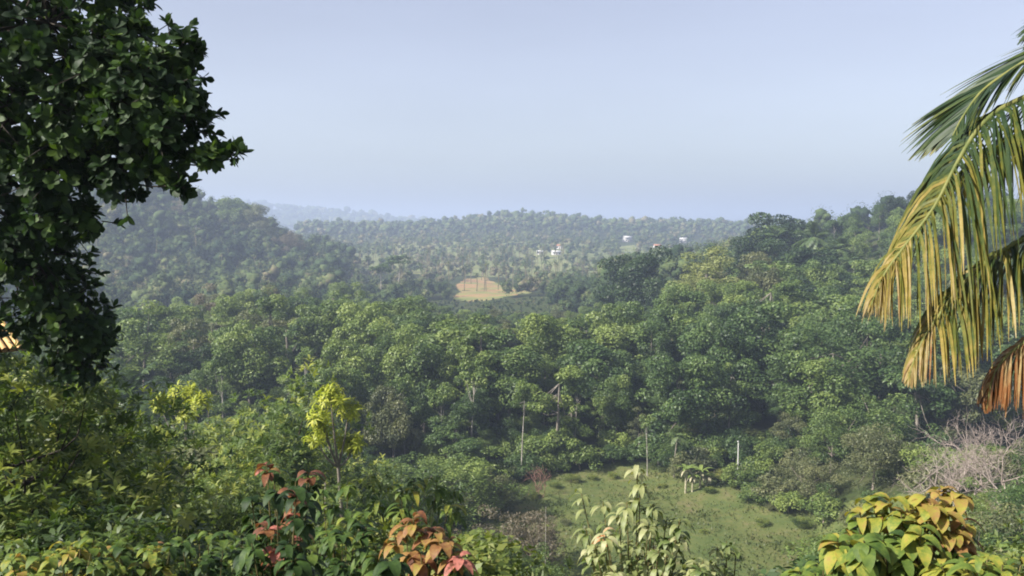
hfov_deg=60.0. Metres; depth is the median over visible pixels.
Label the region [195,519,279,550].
shrub
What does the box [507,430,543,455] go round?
bush
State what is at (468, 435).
bush
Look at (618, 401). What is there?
broadleaf tree
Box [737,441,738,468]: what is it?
post
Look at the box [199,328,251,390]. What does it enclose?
broadleaf tree
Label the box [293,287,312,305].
feathery tree
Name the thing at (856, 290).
feathery tree
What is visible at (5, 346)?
hut
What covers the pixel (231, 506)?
mango tree
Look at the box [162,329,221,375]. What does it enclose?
feathery tree
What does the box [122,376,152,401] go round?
broadleaf tree
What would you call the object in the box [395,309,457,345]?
broadleaf tree
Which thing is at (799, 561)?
bush
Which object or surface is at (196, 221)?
slender tree
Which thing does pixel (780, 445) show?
bush
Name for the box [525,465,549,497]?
dead bush
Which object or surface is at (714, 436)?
bush
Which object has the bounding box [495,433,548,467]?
bush
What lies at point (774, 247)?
broadleaf tree
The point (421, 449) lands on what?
bush
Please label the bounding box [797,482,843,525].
bush
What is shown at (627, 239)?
house
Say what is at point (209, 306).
feathery tree
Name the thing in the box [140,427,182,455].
mango tree
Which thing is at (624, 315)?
broadleaf tree
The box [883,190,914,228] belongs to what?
broadleaf tree
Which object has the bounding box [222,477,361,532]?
mango tree
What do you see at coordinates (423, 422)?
tiered tree
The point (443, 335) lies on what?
broadleaf tree
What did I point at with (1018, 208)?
broadleaf tree
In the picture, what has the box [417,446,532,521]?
bush
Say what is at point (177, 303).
broadleaf tree
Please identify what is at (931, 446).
bush
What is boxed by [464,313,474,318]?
tiered tree
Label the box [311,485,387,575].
sapling
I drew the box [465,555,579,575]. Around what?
shrub
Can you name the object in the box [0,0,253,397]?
jackfruit tree
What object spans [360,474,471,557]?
sapling
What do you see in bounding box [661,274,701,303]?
feathery tree
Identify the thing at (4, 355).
mango tree
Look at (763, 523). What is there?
leafy bush
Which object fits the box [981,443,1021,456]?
bush
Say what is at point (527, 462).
bush
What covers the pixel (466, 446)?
tiered tree
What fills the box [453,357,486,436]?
slender tree
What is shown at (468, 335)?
tiered tree
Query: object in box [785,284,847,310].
broadleaf tree
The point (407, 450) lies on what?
bush
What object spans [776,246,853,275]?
broadleaf tree
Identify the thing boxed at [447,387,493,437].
broadleaf tree
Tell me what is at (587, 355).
broadleaf tree
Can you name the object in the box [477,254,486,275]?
coconut palm
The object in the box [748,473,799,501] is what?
bush
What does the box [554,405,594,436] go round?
tiered tree
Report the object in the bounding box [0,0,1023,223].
sky
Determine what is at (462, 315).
broadleaf tree
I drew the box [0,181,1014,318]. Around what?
distant forest
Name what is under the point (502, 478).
bush
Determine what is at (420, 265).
coconut palm
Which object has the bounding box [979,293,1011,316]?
broadleaf tree
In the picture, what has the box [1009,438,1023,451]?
bush
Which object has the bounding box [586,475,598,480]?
leafy bush
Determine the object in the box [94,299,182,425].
feathery tree
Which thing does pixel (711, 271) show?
feathery tree
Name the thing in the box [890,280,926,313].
broadleaf tree
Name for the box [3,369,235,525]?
mango tree
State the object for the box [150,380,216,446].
fresh leaved tree
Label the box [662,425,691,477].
coconut palm
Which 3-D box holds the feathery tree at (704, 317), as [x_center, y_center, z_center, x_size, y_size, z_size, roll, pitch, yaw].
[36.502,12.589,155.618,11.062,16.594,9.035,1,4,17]
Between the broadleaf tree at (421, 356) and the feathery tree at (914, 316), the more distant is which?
the feathery tree at (914, 316)
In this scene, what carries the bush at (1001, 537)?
on the ground at (848, 491)
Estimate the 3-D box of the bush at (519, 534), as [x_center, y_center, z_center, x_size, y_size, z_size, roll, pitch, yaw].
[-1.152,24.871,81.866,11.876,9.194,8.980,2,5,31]
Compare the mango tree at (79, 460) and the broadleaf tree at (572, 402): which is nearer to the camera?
the mango tree at (79, 460)
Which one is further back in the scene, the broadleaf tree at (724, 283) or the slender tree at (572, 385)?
the broadleaf tree at (724, 283)
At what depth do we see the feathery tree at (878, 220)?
304.03 m
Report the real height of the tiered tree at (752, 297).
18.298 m
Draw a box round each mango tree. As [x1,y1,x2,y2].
[0,320,193,539]
[0,323,105,504]
[0,351,163,529]
[0,357,112,506]
[2,403,181,535]
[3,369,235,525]
[85,411,183,525]
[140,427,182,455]
[142,445,192,494]
[160,388,355,507]
[167,491,247,533]
[171,420,243,462]
[173,424,295,547]
[176,477,241,504]
[188,354,376,505]
[207,446,312,532]
[221,457,362,528]
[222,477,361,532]
[242,495,345,573]
[244,441,352,477]
[246,451,392,516]
[266,482,363,535]
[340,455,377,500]
[343,453,444,526]
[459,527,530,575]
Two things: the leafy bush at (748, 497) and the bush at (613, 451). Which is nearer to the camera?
the leafy bush at (748, 497)
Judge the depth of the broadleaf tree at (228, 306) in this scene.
190.92 m
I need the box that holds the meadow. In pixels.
[466,464,1023,575]
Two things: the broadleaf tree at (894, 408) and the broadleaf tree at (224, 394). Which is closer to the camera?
the broadleaf tree at (894, 408)
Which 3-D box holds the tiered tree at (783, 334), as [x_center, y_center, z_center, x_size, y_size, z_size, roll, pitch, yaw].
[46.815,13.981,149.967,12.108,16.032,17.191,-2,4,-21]
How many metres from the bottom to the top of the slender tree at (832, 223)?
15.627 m
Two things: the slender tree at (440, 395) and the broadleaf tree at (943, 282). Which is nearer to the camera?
the slender tree at (440, 395)
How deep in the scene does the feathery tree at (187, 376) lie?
138.17 m
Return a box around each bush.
[97,491,221,560]
[226,508,409,567]
[239,516,487,558]
[333,437,387,477]
[334,430,389,471]
[344,525,553,575]
[366,451,482,532]
[368,441,403,460]
[380,440,419,457]
[380,454,413,480]
[389,454,420,475]
[415,439,450,458]
[417,442,452,475]
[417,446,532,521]
[429,423,470,445]
[444,446,486,465]
[451,430,475,441]
[451,457,501,482]
[453,505,565,559]
[473,426,511,453]
[476,465,528,511]
[486,535,555,575]
[488,413,528,449]
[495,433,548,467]
[499,510,566,572]
[500,453,544,479]
[504,408,544,435]
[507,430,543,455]
[523,428,565,466]
[524,549,574,575]
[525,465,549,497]
[527,490,539,499]
[536,447,580,471]
[541,418,579,440]
[548,482,562,488]
[554,440,604,471]
[560,518,570,526]
[563,473,581,482]
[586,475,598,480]
[595,432,637,449]
[596,427,621,444]
[596,443,627,461]
[606,471,617,478]
[620,444,643,461]
[630,433,683,464]
[639,425,699,448]
[645,436,702,467]
[656,483,667,487]
[666,446,717,478]
[669,422,702,432]
[677,439,710,461]
[682,423,708,445]
[692,440,728,458]
[693,425,745,455]
[699,529,708,533]
[702,453,725,469]
[702,486,717,492]
[703,428,760,455]
[705,413,745,433]
[705,468,732,480]
[719,459,764,485]
[722,440,759,466]
[730,480,742,487]
[735,452,775,476]
[736,480,776,503]
[739,493,757,502]
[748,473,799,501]
[751,429,773,444]
[753,440,787,460]
[754,518,769,526]
[755,553,822,575]
[763,427,803,447]
[763,502,779,510]
[769,456,849,500]
[769,490,806,512]
[771,440,791,456]
[775,447,822,479]
[781,534,840,563]
[784,541,795,548]
[788,435,827,461]
[788,516,813,527]
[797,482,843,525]
[798,407,875,469]
[806,533,820,542]
[809,527,844,551]
[821,386,941,461]
[838,422,916,489]
[838,509,858,523]
[842,509,947,554]
[860,490,886,505]
[876,468,891,479]
[894,442,939,475]
[896,458,981,500]
[906,440,956,463]
[921,459,975,476]
[928,443,1005,473]
[934,543,1023,571]
[974,447,1023,483]
[979,511,1023,554]
[980,502,1023,544]
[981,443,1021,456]
[985,540,1023,557]
[996,452,1023,539]
[1005,462,1023,507]
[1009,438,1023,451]
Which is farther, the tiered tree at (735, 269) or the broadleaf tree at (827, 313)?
the tiered tree at (735, 269)
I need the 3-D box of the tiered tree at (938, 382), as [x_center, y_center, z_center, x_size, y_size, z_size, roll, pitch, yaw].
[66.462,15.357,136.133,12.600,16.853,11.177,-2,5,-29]
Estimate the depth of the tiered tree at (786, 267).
200.70 m
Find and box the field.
[452,277,531,300]
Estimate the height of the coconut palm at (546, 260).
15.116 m
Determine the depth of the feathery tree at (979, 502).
61.49 m
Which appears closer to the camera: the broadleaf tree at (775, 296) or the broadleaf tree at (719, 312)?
the broadleaf tree at (719, 312)
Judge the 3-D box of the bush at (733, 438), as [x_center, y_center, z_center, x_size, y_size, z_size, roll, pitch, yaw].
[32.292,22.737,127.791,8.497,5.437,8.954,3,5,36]
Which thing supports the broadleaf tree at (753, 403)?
on the ground at (848, 491)
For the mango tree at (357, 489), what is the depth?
35.99 m
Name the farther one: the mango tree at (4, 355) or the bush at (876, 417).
the bush at (876, 417)
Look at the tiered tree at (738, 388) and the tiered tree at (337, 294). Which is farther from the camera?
the tiered tree at (337, 294)
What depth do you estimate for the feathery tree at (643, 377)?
140.15 m
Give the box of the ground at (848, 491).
[6,205,1023,539]
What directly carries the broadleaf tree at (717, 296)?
on the ground at (848, 491)
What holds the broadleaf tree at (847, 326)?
on the ground at (848, 491)
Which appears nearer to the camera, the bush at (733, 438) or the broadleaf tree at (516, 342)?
the bush at (733, 438)
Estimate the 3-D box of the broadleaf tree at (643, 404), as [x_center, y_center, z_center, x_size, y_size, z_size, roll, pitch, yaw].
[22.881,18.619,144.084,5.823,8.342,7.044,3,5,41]
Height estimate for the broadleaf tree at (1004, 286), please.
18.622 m
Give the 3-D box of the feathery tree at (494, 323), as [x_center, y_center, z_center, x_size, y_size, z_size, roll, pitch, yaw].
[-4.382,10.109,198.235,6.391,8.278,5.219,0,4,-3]
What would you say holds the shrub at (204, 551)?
on the ground at (848, 491)
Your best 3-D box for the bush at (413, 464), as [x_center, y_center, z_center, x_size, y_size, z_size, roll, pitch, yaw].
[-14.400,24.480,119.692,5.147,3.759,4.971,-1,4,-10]
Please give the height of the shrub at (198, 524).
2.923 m
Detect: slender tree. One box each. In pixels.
[189,218,200,245]
[207,348,244,417]
[266,328,281,352]
[295,346,316,382]
[344,332,370,350]
[368,264,393,288]
[382,254,411,283]
[393,373,416,458]
[400,323,415,342]
[425,382,452,447]
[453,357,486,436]
[478,326,515,424]
[510,379,532,478]
[560,376,589,437]
[639,414,655,475]
[824,219,842,235]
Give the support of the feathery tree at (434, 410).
on the ground at (848, 491)
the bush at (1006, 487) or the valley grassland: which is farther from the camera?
the valley grassland
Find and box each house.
[551,250,561,254]
[622,236,631,241]
[679,238,686,242]
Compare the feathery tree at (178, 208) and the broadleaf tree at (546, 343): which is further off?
the feathery tree at (178, 208)
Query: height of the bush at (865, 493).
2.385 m
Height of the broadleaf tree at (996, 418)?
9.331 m
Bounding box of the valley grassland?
[355,241,670,277]
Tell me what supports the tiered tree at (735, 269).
on the ground at (848, 491)
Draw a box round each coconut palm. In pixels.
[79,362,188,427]
[348,267,356,277]
[362,255,371,264]
[402,271,415,281]
[416,262,426,271]
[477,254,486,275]
[540,256,548,267]
[563,263,568,271]
[569,265,577,274]
[591,260,598,272]
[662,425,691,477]
[755,224,798,250]
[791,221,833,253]
[824,234,862,264]
[839,249,867,271]
[845,276,867,291]
[856,21,1023,417]
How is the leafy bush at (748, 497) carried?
on the ground at (848, 491)
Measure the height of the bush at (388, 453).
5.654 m
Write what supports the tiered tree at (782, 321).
on the ground at (848, 491)
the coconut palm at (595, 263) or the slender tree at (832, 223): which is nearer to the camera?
the slender tree at (832, 223)
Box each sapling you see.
[0,531,118,575]
[93,538,184,575]
[170,530,249,575]
[233,462,327,575]
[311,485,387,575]
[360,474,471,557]
[361,510,477,575]
[541,507,548,562]
[570,465,732,575]
[707,541,744,575]
[780,560,848,575]
[816,485,985,575]
[916,551,1023,575]
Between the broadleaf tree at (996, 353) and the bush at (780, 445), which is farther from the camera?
the broadleaf tree at (996, 353)
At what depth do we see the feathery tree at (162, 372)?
171.18 m
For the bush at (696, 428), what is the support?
on the ground at (848, 491)
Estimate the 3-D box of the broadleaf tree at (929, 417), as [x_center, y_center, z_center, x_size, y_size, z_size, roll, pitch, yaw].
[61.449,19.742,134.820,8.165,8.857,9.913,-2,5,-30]
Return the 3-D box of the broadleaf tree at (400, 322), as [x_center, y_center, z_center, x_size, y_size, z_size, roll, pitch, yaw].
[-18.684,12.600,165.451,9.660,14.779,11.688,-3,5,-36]
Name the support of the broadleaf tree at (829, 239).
on the ground at (848, 491)
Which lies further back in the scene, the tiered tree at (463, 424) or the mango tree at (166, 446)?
the tiered tree at (463, 424)
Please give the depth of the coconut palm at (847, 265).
239.26 m
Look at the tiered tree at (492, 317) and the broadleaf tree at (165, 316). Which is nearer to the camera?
the broadleaf tree at (165, 316)
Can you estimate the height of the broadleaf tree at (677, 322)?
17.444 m
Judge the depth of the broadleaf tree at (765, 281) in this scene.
191.06 m
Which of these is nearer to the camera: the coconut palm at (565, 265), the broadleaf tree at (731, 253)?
the broadleaf tree at (731, 253)
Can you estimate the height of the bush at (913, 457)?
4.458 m
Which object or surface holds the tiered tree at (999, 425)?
on the ground at (848, 491)
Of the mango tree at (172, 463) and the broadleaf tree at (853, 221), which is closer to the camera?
the mango tree at (172, 463)
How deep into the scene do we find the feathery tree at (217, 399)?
132.37 m
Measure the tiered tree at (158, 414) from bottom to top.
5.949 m
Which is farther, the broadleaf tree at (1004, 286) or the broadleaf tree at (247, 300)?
the broadleaf tree at (247, 300)
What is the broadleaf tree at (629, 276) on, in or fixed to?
on the ground at (848, 491)
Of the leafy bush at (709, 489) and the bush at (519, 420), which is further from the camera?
the bush at (519, 420)
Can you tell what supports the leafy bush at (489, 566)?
on the ground at (848, 491)
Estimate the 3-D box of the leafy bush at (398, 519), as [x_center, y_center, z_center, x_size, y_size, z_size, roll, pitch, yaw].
[-3.086,7.338,19.652,6.527,4.705,4.826,3,5,36]
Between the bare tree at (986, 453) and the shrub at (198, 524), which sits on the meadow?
the bare tree at (986, 453)
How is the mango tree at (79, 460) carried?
on the ground at (848, 491)
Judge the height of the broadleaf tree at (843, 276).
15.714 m
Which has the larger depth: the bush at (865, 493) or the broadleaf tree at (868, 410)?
the broadleaf tree at (868, 410)
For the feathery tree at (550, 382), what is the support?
on the ground at (848, 491)
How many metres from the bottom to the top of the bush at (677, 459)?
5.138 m
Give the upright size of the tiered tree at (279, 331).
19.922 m
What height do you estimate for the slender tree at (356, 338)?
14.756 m
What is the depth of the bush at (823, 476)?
107.21 m
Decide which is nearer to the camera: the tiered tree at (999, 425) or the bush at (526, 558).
the bush at (526, 558)
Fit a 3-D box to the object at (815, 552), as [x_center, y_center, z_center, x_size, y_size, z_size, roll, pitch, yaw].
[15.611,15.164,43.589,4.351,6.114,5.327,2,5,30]
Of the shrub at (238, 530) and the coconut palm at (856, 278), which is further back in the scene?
the coconut palm at (856, 278)
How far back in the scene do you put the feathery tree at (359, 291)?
217.38 m
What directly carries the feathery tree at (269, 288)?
on the ground at (848, 491)
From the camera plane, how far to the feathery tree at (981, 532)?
55.31 m
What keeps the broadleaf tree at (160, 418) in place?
on the ground at (848, 491)
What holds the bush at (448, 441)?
on the ground at (848, 491)
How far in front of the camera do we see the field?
468.41 m
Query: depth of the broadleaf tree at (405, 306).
184.34 m
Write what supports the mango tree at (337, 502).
on the ground at (848, 491)
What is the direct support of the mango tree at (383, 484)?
on the ground at (848, 491)
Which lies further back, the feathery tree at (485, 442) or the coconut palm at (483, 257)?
the coconut palm at (483, 257)
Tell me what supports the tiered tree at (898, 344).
on the ground at (848, 491)
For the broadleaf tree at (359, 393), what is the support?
on the ground at (848, 491)
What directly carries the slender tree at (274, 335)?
on the ground at (848, 491)
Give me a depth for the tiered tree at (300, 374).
147.65 m
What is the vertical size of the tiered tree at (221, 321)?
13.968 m
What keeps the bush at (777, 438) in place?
on the ground at (848, 491)
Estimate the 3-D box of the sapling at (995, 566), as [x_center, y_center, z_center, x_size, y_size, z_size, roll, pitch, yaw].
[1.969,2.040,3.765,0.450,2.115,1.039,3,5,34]
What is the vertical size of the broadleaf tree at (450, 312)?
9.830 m
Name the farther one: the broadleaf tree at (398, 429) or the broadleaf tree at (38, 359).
the broadleaf tree at (38, 359)
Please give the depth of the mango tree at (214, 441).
44.34 m
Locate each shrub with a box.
[0,431,235,565]
[0,466,203,575]
[0,467,129,575]
[0,489,184,575]
[123,508,229,575]
[163,535,364,575]
[166,478,443,573]
[177,529,265,575]
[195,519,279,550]
[325,519,478,560]
[394,517,516,574]
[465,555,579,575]
[976,518,1023,575]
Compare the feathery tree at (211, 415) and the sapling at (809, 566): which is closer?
the sapling at (809, 566)
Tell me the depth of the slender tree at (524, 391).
121.05 m
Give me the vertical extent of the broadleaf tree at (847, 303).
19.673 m
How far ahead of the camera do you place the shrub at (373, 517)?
12.36 m
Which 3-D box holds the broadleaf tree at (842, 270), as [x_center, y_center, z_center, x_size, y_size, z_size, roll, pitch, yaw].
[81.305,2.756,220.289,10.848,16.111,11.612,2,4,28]
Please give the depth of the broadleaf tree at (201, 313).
194.24 m
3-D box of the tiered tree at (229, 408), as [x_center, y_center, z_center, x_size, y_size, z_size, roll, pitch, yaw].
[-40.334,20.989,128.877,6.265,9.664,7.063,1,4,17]
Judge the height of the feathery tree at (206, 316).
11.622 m
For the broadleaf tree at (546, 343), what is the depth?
146.92 m
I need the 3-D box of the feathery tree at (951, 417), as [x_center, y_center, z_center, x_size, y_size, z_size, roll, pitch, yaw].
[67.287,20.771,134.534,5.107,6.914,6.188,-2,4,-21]
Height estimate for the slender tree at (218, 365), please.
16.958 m
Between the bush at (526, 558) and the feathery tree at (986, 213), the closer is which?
the bush at (526, 558)
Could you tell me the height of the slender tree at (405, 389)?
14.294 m
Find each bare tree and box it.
[892,420,1021,510]
[909,411,1023,509]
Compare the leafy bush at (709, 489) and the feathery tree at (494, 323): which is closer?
the leafy bush at (709, 489)
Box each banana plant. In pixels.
[674,464,700,492]
[691,464,715,487]
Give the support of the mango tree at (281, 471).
on the ground at (848, 491)
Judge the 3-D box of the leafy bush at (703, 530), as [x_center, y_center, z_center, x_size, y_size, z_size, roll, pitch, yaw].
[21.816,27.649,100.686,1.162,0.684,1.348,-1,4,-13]
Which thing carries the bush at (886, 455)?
on the ground at (848, 491)
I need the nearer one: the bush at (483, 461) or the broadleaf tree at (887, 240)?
the bush at (483, 461)
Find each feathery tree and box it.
[40,345,50,360]
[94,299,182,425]
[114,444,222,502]
[153,370,211,409]
[155,367,172,377]
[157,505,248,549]
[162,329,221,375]
[171,201,191,213]
[184,361,230,422]
[194,282,216,318]
[199,311,211,328]
[201,393,232,419]
[239,203,277,233]
[255,284,289,312]
[259,289,286,297]
[267,376,298,408]
[270,230,305,252]
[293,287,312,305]
[298,307,332,358]
[348,281,373,310]
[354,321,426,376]
[363,294,374,301]
[418,306,437,320]
[419,406,448,430]
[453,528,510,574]
[476,429,497,461]
[481,315,502,327]
[520,411,555,433]
[527,353,566,424]
[563,309,583,322]
[585,385,606,436]
[627,406,650,444]
[629,316,672,366]
[639,359,674,417]
[639,390,670,419]
[643,285,676,320]
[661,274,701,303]
[679,246,740,292]
[696,312,734,331]
[743,339,810,421]
[763,395,790,440]
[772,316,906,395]
[781,253,799,273]
[782,310,848,361]
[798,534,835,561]
[842,227,865,271]
[843,230,872,268]
[844,278,872,295]
[869,202,887,239]
[893,269,948,310]
[895,310,937,331]
[941,406,976,445]
[948,511,1002,541]
[949,514,1006,544]
[957,477,1021,538]
[970,203,993,229]
[970,238,992,263]
[978,485,1023,536]
[989,372,1022,447]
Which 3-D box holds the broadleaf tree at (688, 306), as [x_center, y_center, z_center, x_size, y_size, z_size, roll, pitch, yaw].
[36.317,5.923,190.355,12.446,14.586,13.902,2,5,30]
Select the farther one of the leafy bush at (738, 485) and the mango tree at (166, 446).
the leafy bush at (738, 485)
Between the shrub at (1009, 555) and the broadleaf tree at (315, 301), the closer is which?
the shrub at (1009, 555)
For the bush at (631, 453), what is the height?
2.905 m
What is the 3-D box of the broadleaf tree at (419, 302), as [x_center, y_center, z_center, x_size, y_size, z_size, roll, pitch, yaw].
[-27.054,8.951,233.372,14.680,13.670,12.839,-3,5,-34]
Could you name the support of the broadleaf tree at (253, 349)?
on the ground at (848, 491)
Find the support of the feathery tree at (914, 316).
on the ground at (848, 491)
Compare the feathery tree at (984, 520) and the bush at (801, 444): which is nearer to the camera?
the feathery tree at (984, 520)
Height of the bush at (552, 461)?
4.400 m
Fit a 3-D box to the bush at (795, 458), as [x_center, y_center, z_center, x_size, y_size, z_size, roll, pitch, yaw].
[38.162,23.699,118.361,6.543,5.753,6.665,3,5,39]
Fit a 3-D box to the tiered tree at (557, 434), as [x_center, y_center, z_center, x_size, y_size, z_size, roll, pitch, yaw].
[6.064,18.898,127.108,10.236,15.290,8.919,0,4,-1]
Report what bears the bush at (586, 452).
on the ground at (848, 491)
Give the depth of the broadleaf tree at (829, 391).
128.43 m
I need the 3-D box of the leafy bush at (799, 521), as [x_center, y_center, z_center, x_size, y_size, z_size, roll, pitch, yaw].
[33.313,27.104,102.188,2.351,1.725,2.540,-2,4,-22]
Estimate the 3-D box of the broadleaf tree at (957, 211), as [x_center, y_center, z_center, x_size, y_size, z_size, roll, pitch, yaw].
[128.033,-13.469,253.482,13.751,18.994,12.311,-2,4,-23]
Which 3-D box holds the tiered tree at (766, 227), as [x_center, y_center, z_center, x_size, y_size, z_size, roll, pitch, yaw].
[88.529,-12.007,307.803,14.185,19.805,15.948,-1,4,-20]
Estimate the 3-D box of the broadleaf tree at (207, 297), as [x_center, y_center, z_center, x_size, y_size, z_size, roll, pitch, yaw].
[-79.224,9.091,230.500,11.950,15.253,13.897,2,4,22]
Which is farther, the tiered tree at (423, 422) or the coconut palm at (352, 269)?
the coconut palm at (352, 269)
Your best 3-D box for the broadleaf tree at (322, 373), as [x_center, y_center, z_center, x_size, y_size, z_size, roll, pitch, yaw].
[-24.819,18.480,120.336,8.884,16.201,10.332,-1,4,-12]
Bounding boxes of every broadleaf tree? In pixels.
[1,351,50,392]
[10,351,57,400]
[81,306,161,378]
[85,358,137,401]
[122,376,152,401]
[127,319,158,369]
[142,305,208,377]
[145,410,169,425]
[145,446,222,490]
[149,374,176,394]
[163,418,220,450]
[164,317,208,382]
[169,296,187,308]
[170,388,207,422]
[175,305,207,333]
[189,294,223,306]
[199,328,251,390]
[203,411,257,454]
[206,389,232,403]
[208,294,249,332]
[211,319,294,405]
[213,197,254,232]
[221,400,268,424]
[234,288,262,326]
[236,309,308,386]
[253,288,309,309]
[255,294,300,329]
[259,403,323,450]
[283,298,354,365]
[296,367,359,462]
[307,496,359,528]
[308,297,325,313]
[309,338,380,403]
[322,290,345,301]
[323,302,395,357]
[327,281,356,297]
[334,367,380,460]
[339,342,387,387]
[352,305,397,343]
[359,329,445,409]
[360,384,423,460]
[372,296,423,337]
[380,390,432,458]
[383,315,429,346]
[394,295,438,321]
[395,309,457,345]
[411,318,490,412]
[426,333,489,417]
[427,303,451,313]
[438,310,457,321]
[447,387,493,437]
[450,345,546,427]
[456,310,470,320]
[484,324,522,353]
[486,321,515,350]
[501,407,525,422]
[502,314,517,320]
[513,316,524,331]
[513,338,526,347]
[515,318,603,394]
[519,313,576,413]
[525,375,555,400]
[550,317,567,323]
[550,339,649,429]
[552,310,571,325]
[562,310,664,386]
[562,394,580,408]
[571,306,594,331]
[587,309,610,330]
[592,374,638,437]
[594,245,672,305]
[594,302,605,309]
[600,300,646,356]
[628,280,664,309]
[631,379,663,418]
[633,353,733,443]
[636,304,702,383]
[659,281,705,318]
[676,315,765,417]
[696,279,729,314]
[702,302,732,325]
[703,281,734,300]
[705,300,801,401]
[719,248,739,258]
[722,236,790,276]
[723,279,765,330]
[731,387,763,416]
[735,251,775,282]
[743,212,832,259]
[744,266,786,312]
[755,289,799,331]
[764,371,818,412]
[769,412,808,451]
[771,350,854,447]
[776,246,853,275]
[777,272,849,295]
[782,287,857,327]
[784,275,809,295]
[784,307,832,358]
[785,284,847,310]
[798,259,845,288]
[816,294,918,399]
[817,235,847,261]
[830,393,873,423]
[831,267,850,274]
[833,311,913,395]
[835,213,866,240]
[836,272,862,294]
[848,257,892,289]
[848,265,893,287]
[853,401,884,418]
[874,232,897,260]
[879,216,904,244]
[882,405,914,436]
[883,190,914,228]
[884,207,904,233]
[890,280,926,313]
[890,297,922,350]
[895,390,947,443]
[899,312,1007,398]
[901,225,949,282]
[918,273,947,310]
[926,200,966,226]
[933,215,977,268]
[939,277,1006,319]
[939,296,989,327]
[941,208,977,270]
[952,386,992,425]
[965,256,1005,272]
[965,385,1023,438]
[974,344,1020,419]
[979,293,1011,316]
[980,271,1021,312]
[985,303,1023,349]
[987,213,1023,250]
[999,196,1023,214]
[1004,273,1023,328]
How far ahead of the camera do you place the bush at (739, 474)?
115.23 m
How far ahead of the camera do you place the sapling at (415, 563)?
4.33 m
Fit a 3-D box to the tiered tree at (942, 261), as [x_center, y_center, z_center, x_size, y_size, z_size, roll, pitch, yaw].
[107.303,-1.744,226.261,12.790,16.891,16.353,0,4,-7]
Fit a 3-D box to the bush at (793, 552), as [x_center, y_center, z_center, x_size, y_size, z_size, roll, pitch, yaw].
[18.224,15.588,45.572,9.919,6.865,8.848,-2,4,-28]
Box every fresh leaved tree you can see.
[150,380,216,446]
[301,382,367,522]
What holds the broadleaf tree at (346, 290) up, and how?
on the ground at (848, 491)
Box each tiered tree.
[151,413,165,428]
[184,319,226,391]
[206,313,232,340]
[218,402,246,433]
[221,383,257,405]
[233,403,268,429]
[248,297,295,397]
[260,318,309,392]
[286,351,328,389]
[323,290,351,304]
[406,413,445,458]
[420,415,484,472]
[432,414,473,453]
[456,324,514,408]
[463,313,490,350]
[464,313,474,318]
[479,312,498,325]
[489,309,510,323]
[501,317,518,328]
[525,365,589,469]
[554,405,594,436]
[568,313,592,332]
[679,290,740,325]
[709,362,761,429]
[723,262,744,279]
[736,279,804,328]
[744,260,807,288]
[745,225,772,242]
[748,314,795,396]
[767,325,829,409]
[859,340,911,413]
[865,223,876,241]
[865,352,963,445]
[868,248,881,264]
[901,332,991,430]
[920,248,949,283]
[931,422,956,447]
[934,365,1013,445]
[989,421,1017,432]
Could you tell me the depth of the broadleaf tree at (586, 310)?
261.69 m
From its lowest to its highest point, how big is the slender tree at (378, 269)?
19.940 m
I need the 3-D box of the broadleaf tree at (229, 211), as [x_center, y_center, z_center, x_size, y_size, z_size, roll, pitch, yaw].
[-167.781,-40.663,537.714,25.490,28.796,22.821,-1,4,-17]
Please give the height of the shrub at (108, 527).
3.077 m
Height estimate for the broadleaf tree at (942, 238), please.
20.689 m
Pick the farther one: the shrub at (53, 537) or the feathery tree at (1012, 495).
the feathery tree at (1012, 495)
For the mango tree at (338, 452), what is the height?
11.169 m
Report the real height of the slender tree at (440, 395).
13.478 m
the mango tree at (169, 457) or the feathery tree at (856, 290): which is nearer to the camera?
the mango tree at (169, 457)
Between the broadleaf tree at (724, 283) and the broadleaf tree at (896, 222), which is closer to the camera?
the broadleaf tree at (724, 283)
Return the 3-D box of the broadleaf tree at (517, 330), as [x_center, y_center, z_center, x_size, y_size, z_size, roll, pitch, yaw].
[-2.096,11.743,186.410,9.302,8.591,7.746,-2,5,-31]
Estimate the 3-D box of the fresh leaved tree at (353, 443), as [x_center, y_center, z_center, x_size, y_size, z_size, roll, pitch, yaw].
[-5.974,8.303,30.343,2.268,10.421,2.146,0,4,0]
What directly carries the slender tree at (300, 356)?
on the ground at (848, 491)
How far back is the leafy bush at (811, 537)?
98.38 m
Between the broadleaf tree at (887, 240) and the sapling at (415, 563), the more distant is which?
the broadleaf tree at (887, 240)
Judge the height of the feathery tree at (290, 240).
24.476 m
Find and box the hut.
[0,321,24,352]
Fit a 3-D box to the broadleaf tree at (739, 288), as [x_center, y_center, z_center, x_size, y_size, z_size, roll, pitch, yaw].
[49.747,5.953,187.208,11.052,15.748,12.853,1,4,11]
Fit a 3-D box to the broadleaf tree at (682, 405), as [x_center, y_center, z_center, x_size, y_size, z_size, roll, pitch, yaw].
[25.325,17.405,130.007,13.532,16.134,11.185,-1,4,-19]
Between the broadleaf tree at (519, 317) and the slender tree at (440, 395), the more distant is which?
the broadleaf tree at (519, 317)
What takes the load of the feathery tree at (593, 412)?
on the ground at (848, 491)
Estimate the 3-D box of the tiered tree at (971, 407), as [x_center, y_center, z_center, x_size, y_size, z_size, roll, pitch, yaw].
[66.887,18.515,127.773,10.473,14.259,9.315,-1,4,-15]
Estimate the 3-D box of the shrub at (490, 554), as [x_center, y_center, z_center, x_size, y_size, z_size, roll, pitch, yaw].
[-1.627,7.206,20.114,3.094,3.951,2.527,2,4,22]

